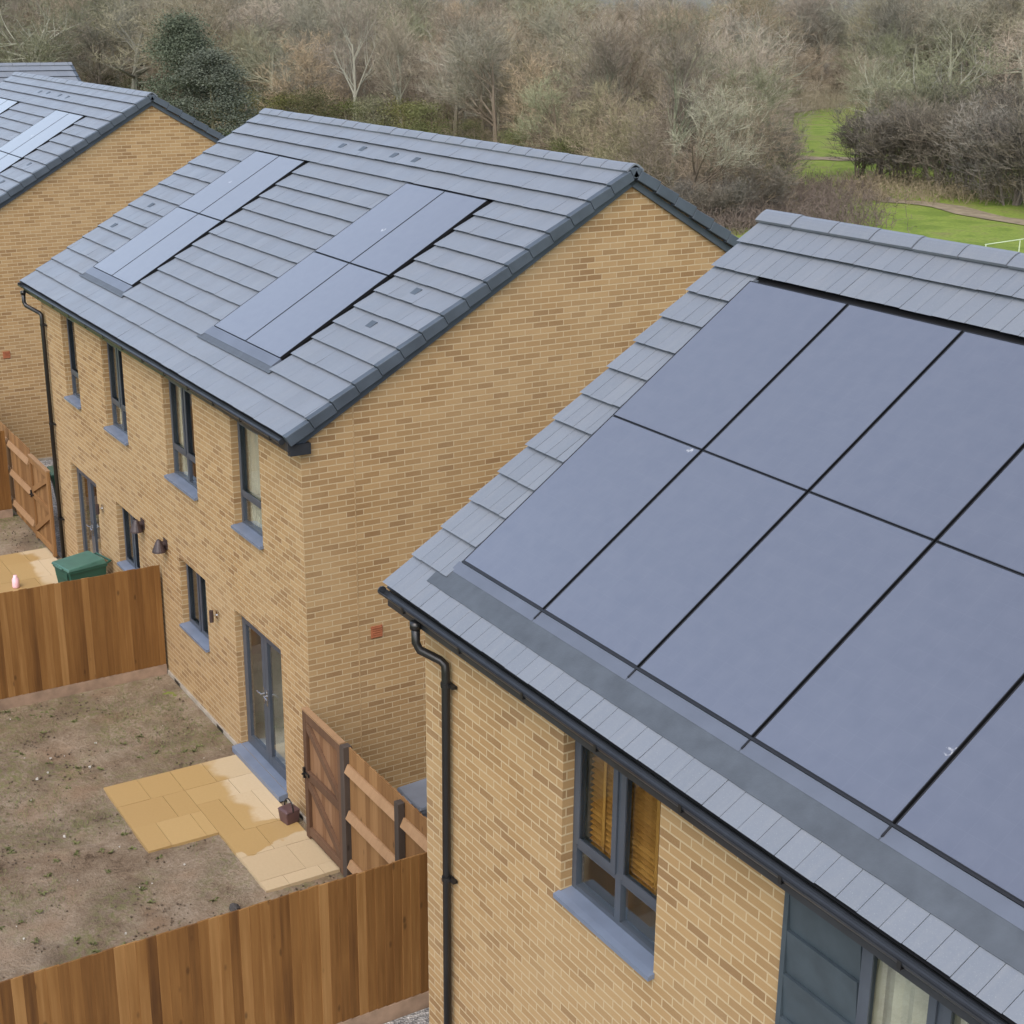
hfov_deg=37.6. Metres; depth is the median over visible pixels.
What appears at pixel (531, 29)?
bare tree
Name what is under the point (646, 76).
thicket tree
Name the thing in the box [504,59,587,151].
bare tree
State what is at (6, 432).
rail fence
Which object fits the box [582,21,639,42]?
thicket tree
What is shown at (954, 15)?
bare tree
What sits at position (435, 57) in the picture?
thicket tree
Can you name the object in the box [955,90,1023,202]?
bare shrub
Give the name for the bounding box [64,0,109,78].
bare tree
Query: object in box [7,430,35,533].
rail fence
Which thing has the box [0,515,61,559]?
garden soil
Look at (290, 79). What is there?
spreading tree
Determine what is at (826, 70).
thicket tree
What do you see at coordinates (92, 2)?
bare tree
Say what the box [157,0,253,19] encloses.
bare tree
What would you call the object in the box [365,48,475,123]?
thicket tree
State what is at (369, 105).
leafy shrub
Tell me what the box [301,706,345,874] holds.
garden gate
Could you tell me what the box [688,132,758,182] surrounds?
leafy shrub
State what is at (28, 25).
spreading tree
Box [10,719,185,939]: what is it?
pale stones
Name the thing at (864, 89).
spreading tree
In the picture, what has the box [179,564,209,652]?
window
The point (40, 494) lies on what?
garden gate
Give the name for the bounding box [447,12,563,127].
thicket tree
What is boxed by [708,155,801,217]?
bare shrub
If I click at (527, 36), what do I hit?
thicket tree
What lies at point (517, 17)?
thicket tree
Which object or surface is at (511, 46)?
thicket tree
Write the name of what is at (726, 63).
thicket tree
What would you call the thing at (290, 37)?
thicket tree
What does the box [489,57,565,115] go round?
thicket tree
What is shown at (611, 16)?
thicket tree
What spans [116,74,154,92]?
leafy shrub
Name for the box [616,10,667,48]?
bare tree
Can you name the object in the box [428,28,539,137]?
thicket tree
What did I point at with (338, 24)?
bare tree
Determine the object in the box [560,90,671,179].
thicket tree
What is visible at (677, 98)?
thicket tree
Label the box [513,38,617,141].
thicket tree
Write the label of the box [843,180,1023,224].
field path
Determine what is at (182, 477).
window
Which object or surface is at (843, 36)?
spreading tree
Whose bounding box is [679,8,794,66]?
thicket tree
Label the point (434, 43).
thicket tree
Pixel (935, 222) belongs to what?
ground
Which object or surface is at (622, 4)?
thicket tree
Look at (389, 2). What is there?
bare tree
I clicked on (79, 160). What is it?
semi detached house
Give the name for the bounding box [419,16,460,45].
thicket tree
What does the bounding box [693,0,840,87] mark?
spreading tree
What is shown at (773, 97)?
bare tree
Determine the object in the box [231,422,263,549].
window
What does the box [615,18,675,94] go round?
thicket tree
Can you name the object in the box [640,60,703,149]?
thicket tree
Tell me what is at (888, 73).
thicket tree
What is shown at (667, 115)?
thicket tree
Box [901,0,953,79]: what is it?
thicket tree
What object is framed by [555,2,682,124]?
bare tree
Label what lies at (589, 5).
bare tree
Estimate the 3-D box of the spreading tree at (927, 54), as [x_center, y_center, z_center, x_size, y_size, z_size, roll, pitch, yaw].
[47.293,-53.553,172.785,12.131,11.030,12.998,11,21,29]
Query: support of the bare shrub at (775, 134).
on the woodland floor
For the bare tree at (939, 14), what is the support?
on the woodland floor
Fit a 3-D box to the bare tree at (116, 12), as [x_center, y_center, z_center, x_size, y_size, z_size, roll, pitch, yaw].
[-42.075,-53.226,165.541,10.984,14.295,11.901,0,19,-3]
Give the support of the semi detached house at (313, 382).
on the ground at (935, 222)
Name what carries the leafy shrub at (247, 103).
on the woodland floor
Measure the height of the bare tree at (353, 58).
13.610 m
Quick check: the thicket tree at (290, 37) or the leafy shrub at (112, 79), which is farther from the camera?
the leafy shrub at (112, 79)
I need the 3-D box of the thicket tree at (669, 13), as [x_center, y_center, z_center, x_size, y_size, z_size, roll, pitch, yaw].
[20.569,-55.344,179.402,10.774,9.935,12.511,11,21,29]
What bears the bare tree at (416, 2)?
on the woodland floor
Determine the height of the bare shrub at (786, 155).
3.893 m
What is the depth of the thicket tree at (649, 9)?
181.17 m
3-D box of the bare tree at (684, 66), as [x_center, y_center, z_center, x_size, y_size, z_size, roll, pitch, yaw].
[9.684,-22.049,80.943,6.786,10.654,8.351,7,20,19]
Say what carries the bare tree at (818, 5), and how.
on the woodland floor
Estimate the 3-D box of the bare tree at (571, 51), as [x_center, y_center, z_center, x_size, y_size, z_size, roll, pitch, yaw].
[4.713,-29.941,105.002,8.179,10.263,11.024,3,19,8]
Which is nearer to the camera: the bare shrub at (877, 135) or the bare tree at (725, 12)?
the bare shrub at (877, 135)
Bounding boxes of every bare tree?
[0,0,41,45]
[0,0,50,42]
[1,0,57,40]
[11,0,99,48]
[16,0,104,61]
[16,0,116,81]
[28,3,136,84]
[43,0,112,80]
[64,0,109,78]
[89,0,168,85]
[97,0,196,89]
[103,0,171,87]
[122,0,187,84]
[138,0,245,110]
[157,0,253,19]
[215,21,268,104]
[217,0,274,24]
[224,0,276,67]
[242,0,291,92]
[266,0,363,113]
[274,11,344,107]
[280,0,364,51]
[288,0,380,99]
[302,0,381,111]
[311,0,407,120]
[322,22,406,119]
[335,0,432,30]
[340,0,433,93]
[343,0,426,26]
[354,0,439,85]
[357,1,428,123]
[359,0,446,56]
[408,0,451,46]
[410,27,496,139]
[416,7,513,142]
[418,0,513,133]
[438,1,524,136]
[441,0,487,21]
[463,0,536,29]
[487,0,615,47]
[495,0,627,114]
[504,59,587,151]
[507,1,591,68]
[523,9,637,154]
[534,0,587,113]
[550,0,631,22]
[550,1,646,148]
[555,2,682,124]
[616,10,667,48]
[618,1,697,64]
[624,0,730,92]
[625,24,726,118]
[627,0,695,22]
[632,1,757,184]
[636,4,711,48]
[658,16,805,137]
[659,33,717,88]
[660,68,772,194]
[664,4,772,73]
[690,5,810,173]
[693,47,809,176]
[705,0,770,30]
[708,0,781,25]
[718,0,788,47]
[734,9,801,84]
[766,6,820,56]
[785,0,828,76]
[786,0,844,33]
[790,0,860,79]
[793,2,849,75]
[814,1,867,57]
[827,0,926,77]
[827,19,922,106]
[838,0,944,71]
[843,0,887,80]
[843,3,897,79]
[869,0,939,82]
[898,0,1010,82]
[915,0,980,73]
[917,0,1020,97]
[926,0,1002,78]
[957,0,1022,77]
[963,0,1023,86]
[978,0,1023,93]
[995,1,1023,39]
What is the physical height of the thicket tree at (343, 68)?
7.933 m
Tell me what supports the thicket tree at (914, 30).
on the woodland floor
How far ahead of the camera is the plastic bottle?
26.51 m
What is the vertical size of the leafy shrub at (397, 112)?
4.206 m
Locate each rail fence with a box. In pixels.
[0,421,16,511]
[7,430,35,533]
[344,747,426,873]
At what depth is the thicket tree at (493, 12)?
162.68 m
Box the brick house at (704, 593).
[378,209,1023,1023]
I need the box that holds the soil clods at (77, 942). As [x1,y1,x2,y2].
[0,692,333,977]
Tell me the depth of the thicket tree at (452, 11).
170.13 m
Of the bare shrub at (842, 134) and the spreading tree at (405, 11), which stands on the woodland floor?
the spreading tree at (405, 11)
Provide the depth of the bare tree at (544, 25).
129.42 m
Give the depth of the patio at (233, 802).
19.07 m
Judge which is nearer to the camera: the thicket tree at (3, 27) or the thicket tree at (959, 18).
the thicket tree at (3, 27)
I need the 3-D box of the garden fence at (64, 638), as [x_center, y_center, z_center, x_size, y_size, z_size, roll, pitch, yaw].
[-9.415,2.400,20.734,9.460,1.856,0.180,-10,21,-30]
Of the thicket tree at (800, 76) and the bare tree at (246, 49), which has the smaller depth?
the bare tree at (246, 49)
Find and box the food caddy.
[278,798,299,824]
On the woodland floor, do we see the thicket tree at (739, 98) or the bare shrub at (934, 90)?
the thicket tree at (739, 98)
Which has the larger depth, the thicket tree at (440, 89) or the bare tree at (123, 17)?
the bare tree at (123, 17)
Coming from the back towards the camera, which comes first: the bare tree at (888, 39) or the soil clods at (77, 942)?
the bare tree at (888, 39)
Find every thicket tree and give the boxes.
[0,5,31,62]
[0,14,80,73]
[32,10,115,83]
[58,12,162,87]
[94,2,145,85]
[114,22,175,90]
[140,52,196,101]
[172,9,283,110]
[189,6,276,79]
[203,13,278,115]
[215,0,268,79]
[217,1,276,86]
[250,26,360,114]
[258,0,317,91]
[277,30,349,104]
[291,10,419,122]
[302,45,399,117]
[316,35,381,105]
[323,22,401,114]
[325,37,446,122]
[330,16,463,126]
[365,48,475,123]
[376,37,491,135]
[381,0,442,87]
[386,35,438,120]
[394,27,455,112]
[409,0,507,108]
[411,31,453,119]
[417,41,486,125]
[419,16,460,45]
[421,0,480,54]
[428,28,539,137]
[434,0,484,36]
[442,0,528,36]
[442,2,542,99]
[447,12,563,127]
[461,40,557,133]
[462,38,578,139]
[469,2,533,65]
[470,11,538,118]
[481,0,562,43]
[481,16,565,103]
[484,34,596,149]
[486,30,542,116]
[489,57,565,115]
[494,9,544,47]
[498,44,598,148]
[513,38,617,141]
[517,78,601,153]
[528,4,596,85]
[528,74,605,154]
[530,75,647,154]
[541,11,674,149]
[547,45,614,118]
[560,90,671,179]
[566,92,669,170]
[574,0,638,30]
[576,11,659,49]
[577,96,682,180]
[580,0,645,33]
[581,4,635,36]
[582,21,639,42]
[598,67,698,139]
[601,34,671,97]
[601,106,700,192]
[604,50,661,138]
[609,0,684,18]
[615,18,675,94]
[619,78,706,167]
[621,66,746,175]
[625,0,682,32]
[626,55,666,126]
[631,82,814,208]
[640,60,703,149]
[644,0,690,50]
[647,58,734,173]
[648,5,703,26]
[651,9,798,138]
[653,3,700,31]
[666,116,755,194]
[671,10,730,52]
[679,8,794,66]
[684,60,767,162]
[689,58,808,137]
[691,0,799,84]
[693,27,819,116]
[695,34,784,114]
[701,0,747,19]
[709,68,822,141]
[712,49,797,121]
[719,0,787,48]
[754,24,800,90]
[771,0,831,67]
[772,38,807,87]
[775,43,832,96]
[778,54,812,98]
[785,43,835,93]
[812,0,855,65]
[820,43,866,90]
[824,44,859,97]
[829,40,872,101]
[837,55,895,100]
[845,50,914,104]
[865,11,961,81]
[876,0,966,82]
[895,0,997,83]
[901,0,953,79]
[949,0,980,66]
[981,2,1023,78]
[986,10,1022,91]
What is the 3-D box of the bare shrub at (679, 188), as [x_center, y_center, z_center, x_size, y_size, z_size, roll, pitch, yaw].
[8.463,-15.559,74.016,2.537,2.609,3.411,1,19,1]
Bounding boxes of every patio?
[0,548,57,592]
[103,755,339,892]
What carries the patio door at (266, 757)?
in the semi detached house at (313, 382)
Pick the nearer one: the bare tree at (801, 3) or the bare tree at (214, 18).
the bare tree at (214, 18)
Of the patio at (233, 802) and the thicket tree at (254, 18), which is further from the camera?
the thicket tree at (254, 18)
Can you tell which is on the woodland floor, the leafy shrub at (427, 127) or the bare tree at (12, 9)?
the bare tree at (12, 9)
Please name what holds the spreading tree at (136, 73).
on the woodland floor
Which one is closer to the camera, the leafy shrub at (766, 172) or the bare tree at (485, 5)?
the leafy shrub at (766, 172)
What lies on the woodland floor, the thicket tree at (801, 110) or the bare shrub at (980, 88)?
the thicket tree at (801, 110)
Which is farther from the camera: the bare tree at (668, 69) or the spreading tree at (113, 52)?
the spreading tree at (113, 52)
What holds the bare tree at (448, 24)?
on the woodland floor
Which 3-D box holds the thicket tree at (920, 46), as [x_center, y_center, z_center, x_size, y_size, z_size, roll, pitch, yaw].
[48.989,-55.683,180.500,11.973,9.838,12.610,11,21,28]
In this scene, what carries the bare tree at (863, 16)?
on the ground at (935, 222)
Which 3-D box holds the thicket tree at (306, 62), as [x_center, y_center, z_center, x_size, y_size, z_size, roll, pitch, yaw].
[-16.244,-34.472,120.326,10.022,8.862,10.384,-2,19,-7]
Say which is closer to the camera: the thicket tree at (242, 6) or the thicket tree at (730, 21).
the thicket tree at (730, 21)
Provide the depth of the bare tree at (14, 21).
149.84 m
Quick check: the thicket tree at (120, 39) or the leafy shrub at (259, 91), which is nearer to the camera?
the leafy shrub at (259, 91)
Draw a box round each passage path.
[13,459,100,557]
[384,1007,428,1023]
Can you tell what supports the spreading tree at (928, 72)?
on the ground at (935, 222)
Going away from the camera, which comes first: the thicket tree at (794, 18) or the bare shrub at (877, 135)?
the bare shrub at (877, 135)
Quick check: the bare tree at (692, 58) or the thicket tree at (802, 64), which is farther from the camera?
the thicket tree at (802, 64)
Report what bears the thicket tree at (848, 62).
on the ground at (935, 222)
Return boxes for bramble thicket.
[661,164,912,235]
[777,75,879,114]
[832,163,1022,204]
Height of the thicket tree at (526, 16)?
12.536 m
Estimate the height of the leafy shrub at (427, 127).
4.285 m
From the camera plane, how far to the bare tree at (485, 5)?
174.21 m
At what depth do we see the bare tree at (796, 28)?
182.72 m
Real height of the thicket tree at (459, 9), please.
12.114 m
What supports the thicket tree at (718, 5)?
on the woodland floor
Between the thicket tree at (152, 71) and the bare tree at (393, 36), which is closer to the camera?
the bare tree at (393, 36)
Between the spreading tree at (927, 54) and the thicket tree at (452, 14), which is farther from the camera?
the spreading tree at (927, 54)
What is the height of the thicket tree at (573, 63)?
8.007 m
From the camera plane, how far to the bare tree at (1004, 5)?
164.35 m
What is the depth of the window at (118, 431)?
23.76 m
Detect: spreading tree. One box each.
[0,0,86,66]
[0,0,96,74]
[0,16,57,62]
[51,0,147,86]
[85,0,206,89]
[129,0,230,67]
[130,0,244,104]
[140,0,240,48]
[206,2,291,91]
[208,0,307,102]
[216,1,294,91]
[216,13,319,107]
[248,43,338,109]
[253,1,359,107]
[262,0,334,39]
[334,0,450,103]
[415,17,524,130]
[512,0,614,50]
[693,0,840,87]
[770,0,856,72]
[772,0,827,63]
[820,37,931,115]
[824,0,875,74]
[825,0,957,86]
[842,20,1014,163]
[860,0,953,75]
[872,2,973,86]
[918,0,1023,91]
[964,14,1023,111]
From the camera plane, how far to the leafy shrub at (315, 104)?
116.59 m
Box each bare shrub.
[662,176,703,206]
[679,177,735,219]
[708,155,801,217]
[708,173,762,223]
[734,114,803,161]
[752,136,814,190]
[772,120,812,166]
[819,101,884,177]
[836,82,915,159]
[840,97,916,180]
[847,95,956,185]
[850,87,939,182]
[859,76,959,166]
[889,88,982,190]
[905,68,1004,167]
[906,93,1015,193]
[932,90,1022,199]
[934,72,1023,175]
[950,91,1023,205]
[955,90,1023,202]
[969,74,1023,181]
[1011,77,1023,169]
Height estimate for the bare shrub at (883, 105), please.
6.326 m
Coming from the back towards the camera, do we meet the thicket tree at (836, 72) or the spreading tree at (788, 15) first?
the spreading tree at (788, 15)
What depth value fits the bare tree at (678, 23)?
121.36 m
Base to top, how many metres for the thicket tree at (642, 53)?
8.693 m
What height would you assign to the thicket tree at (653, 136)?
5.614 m
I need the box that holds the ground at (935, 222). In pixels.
[13,14,1023,807]
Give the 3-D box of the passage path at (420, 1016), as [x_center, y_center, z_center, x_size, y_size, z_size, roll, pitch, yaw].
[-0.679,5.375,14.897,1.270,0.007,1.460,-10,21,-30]
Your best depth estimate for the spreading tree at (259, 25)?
145.70 m
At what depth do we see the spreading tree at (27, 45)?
146.71 m
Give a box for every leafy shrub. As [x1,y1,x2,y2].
[80,68,122,86]
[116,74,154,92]
[218,88,265,125]
[243,80,296,113]
[249,87,324,114]
[285,83,351,119]
[318,96,380,123]
[340,90,401,127]
[363,94,454,131]
[389,97,467,135]
[451,116,494,141]
[489,125,536,147]
[508,100,574,129]
[535,128,586,154]
[586,139,633,162]
[642,159,684,190]
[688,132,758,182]
[717,150,799,197]
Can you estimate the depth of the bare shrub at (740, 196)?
71.96 m
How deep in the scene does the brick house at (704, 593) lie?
10.48 m
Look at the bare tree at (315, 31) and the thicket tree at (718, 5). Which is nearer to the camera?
the bare tree at (315, 31)
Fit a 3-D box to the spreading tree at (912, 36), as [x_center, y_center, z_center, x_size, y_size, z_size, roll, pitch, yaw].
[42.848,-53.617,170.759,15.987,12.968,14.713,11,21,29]
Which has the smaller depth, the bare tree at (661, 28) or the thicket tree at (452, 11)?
the bare tree at (661, 28)
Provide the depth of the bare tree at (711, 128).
72.31 m
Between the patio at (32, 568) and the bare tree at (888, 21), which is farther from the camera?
the bare tree at (888, 21)
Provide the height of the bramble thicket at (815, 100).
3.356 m
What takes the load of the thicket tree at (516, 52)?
on the woodland floor
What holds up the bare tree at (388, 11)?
on the woodland floor
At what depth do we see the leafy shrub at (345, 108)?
117.62 m
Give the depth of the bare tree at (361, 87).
126.56 m
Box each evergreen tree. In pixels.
[129,4,251,135]
[164,43,270,136]
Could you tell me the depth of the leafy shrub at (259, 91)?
124.30 m
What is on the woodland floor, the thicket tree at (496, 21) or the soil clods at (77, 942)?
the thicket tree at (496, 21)
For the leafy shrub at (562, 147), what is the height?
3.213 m
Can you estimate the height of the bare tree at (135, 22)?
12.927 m
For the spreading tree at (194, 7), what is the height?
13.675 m
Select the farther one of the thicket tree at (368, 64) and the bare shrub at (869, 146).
the thicket tree at (368, 64)
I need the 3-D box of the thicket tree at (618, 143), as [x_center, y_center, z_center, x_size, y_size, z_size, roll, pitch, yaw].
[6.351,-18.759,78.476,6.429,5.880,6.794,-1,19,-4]
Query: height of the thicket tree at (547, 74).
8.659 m
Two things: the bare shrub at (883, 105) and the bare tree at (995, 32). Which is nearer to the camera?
the bare shrub at (883, 105)
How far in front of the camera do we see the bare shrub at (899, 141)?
88.55 m
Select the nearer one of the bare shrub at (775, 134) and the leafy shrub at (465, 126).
the bare shrub at (775, 134)
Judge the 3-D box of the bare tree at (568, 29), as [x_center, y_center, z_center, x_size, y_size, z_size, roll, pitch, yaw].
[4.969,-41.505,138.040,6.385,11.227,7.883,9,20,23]
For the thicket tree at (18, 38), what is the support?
on the woodland floor
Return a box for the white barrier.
[985,239,1022,251]
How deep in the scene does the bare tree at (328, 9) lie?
156.57 m
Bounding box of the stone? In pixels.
[229,903,239,911]
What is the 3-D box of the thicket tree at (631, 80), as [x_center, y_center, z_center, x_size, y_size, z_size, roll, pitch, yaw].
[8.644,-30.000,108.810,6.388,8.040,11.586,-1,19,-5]
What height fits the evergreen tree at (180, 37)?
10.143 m
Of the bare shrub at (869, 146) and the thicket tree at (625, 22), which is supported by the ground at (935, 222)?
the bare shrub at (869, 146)
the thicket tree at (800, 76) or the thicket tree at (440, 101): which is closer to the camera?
the thicket tree at (440, 101)
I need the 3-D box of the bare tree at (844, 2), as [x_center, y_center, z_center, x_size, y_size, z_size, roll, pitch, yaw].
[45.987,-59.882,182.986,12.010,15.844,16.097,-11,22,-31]
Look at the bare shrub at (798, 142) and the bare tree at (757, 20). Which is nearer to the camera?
the bare shrub at (798, 142)
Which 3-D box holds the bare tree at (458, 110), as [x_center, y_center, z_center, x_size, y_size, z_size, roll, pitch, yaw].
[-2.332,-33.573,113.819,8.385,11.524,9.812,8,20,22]
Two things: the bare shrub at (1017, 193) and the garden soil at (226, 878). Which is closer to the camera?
the garden soil at (226, 878)
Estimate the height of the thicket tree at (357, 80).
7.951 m
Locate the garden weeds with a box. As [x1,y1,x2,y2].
[0,677,218,952]
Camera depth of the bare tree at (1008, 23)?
160.43 m
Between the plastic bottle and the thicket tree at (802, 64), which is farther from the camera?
the thicket tree at (802, 64)
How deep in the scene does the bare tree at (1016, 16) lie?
167.53 m
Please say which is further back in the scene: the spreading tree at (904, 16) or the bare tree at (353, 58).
the spreading tree at (904, 16)
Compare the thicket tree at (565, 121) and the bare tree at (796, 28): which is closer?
the thicket tree at (565, 121)
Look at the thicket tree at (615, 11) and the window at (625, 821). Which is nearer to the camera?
the window at (625, 821)
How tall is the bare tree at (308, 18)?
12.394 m
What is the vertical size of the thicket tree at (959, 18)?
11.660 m
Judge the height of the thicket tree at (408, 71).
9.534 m
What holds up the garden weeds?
on the garden soil at (226, 878)
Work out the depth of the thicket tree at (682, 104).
85.22 m
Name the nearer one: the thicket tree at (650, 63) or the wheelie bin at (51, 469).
the wheelie bin at (51, 469)
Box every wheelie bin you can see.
[47,466,56,501]
[51,551,111,582]
[397,778,426,817]
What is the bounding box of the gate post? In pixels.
[339,743,351,877]
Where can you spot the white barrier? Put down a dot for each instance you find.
(1007, 241)
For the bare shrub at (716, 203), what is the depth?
71.66 m
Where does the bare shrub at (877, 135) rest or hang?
on the ground at (935, 222)
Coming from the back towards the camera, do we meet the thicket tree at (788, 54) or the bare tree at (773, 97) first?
the thicket tree at (788, 54)
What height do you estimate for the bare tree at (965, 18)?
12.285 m
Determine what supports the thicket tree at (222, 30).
on the woodland floor
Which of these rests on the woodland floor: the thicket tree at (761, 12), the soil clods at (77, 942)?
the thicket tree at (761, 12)
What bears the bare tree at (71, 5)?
on the woodland floor
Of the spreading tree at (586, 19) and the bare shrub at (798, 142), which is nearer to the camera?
the bare shrub at (798, 142)
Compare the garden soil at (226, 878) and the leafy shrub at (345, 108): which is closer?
the garden soil at (226, 878)
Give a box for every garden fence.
[0,430,12,518]
[0,565,166,710]
[0,852,428,1023]
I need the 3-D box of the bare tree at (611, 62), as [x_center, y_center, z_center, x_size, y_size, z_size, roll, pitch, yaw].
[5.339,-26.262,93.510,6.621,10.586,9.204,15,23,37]
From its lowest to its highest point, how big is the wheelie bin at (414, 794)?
1.064 m
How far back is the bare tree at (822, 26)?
190.89 m
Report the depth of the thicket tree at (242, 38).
134.57 m
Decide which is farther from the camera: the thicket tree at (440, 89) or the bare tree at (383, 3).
the bare tree at (383, 3)
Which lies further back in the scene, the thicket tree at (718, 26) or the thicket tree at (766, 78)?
the thicket tree at (718, 26)
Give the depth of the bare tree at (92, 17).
177.19 m
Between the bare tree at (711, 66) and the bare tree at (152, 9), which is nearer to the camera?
the bare tree at (711, 66)
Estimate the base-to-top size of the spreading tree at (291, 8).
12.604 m
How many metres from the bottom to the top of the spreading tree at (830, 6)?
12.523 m
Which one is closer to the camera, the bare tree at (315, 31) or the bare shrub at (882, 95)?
the bare shrub at (882, 95)
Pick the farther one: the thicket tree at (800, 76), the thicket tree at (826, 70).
the thicket tree at (826, 70)
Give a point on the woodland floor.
(778, 120)
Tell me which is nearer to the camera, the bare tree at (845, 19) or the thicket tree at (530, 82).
the thicket tree at (530, 82)
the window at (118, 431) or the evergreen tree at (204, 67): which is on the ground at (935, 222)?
the evergreen tree at (204, 67)
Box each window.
[64,317,80,409]
[104,342,128,445]
[117,507,139,570]
[164,380,197,500]
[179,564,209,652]
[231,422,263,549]
[553,740,660,981]
[855,948,968,1023]
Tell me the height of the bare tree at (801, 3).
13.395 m
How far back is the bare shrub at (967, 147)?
82.03 m
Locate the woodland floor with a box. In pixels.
[78,21,1021,226]
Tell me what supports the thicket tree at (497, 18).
on the woodland floor
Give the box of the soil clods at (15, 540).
[3,524,35,553]
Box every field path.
[751,156,863,161]
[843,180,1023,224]
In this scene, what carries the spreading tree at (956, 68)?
on the woodland floor
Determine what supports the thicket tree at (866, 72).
on the ground at (935, 222)
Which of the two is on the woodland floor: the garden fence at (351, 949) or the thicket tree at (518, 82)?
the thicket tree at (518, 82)
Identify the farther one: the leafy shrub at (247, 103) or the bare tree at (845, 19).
the bare tree at (845, 19)
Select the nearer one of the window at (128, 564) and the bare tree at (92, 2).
the window at (128, 564)
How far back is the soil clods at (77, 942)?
19.02 m
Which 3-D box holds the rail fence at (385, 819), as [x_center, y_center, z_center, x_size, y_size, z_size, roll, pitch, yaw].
[-1.273,3.900,16.473,0.111,1.858,2.400,-10,21,-30]
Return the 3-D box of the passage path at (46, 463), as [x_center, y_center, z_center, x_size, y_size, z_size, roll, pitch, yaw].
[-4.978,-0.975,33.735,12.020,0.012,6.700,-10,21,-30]
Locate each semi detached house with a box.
[0,62,81,82]
[0,72,224,460]
[17,108,739,822]
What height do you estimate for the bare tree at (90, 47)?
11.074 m
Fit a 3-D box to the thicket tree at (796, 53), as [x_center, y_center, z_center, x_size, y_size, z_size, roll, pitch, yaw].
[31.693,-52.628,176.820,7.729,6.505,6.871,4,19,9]
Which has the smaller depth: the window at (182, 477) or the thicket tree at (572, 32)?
the window at (182, 477)
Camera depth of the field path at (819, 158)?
105.71 m
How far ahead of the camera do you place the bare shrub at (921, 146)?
86.63 m
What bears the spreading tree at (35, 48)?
on the woodland floor
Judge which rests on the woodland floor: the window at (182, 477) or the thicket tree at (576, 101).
the thicket tree at (576, 101)
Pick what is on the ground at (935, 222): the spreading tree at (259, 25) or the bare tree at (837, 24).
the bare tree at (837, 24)
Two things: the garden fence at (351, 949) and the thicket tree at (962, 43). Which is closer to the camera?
the garden fence at (351, 949)
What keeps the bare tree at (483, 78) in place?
on the woodland floor
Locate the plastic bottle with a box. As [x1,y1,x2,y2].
[12,575,19,588]
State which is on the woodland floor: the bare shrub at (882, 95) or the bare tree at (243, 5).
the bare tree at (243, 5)
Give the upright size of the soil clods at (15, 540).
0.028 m
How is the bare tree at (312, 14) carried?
on the woodland floor
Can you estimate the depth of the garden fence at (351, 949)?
14.42 m
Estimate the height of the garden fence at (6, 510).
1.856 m
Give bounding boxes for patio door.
[77,468,99,553]
[232,616,287,801]
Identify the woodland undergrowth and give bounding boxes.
[72,35,1020,221]
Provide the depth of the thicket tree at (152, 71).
138.79 m
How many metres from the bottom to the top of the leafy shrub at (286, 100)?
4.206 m
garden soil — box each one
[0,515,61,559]
[0,673,342,981]
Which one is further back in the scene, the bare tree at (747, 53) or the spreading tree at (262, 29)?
the spreading tree at (262, 29)
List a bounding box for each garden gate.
[28,453,56,556]
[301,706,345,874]
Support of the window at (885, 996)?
in the brick house at (704, 593)
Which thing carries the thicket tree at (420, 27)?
on the woodland floor
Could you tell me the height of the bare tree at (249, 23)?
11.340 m
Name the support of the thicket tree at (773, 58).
on the woodland floor
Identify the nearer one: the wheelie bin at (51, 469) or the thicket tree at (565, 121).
the wheelie bin at (51, 469)
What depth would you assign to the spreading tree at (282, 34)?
143.69 m
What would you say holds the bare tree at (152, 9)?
on the woodland floor
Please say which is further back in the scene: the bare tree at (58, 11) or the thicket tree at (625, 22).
the bare tree at (58, 11)
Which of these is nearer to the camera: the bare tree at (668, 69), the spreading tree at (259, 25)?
the bare tree at (668, 69)
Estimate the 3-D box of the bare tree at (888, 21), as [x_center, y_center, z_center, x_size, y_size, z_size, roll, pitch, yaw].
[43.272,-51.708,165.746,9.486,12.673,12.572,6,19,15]
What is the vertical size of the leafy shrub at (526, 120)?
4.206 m
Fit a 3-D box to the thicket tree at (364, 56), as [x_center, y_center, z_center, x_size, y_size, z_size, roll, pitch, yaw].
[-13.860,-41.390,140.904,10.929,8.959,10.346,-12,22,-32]
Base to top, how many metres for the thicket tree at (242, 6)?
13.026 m
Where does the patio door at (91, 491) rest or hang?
in the semi detached house at (313, 382)
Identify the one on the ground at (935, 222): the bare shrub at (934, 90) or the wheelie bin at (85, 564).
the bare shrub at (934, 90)
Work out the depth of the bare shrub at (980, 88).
93.34 m
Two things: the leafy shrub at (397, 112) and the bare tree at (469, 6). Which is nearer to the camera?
the leafy shrub at (397, 112)
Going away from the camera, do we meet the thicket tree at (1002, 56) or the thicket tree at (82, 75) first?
the thicket tree at (82, 75)
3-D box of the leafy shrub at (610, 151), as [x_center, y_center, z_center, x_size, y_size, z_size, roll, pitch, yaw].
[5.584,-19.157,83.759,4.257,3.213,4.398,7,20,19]
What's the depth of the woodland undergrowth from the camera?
111.35 m
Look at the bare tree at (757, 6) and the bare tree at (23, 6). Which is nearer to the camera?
the bare tree at (23, 6)
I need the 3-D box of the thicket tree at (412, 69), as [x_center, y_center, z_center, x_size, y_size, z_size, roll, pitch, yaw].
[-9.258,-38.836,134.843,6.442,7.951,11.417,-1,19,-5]
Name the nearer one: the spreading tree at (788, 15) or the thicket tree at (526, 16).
the thicket tree at (526, 16)
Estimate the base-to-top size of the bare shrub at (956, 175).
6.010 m
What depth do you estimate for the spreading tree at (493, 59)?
124.03 m
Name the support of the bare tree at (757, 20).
on the woodland floor
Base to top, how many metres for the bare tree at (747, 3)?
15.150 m
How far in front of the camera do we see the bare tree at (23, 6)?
159.97 m
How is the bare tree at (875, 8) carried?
on the woodland floor
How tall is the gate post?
1.900 m

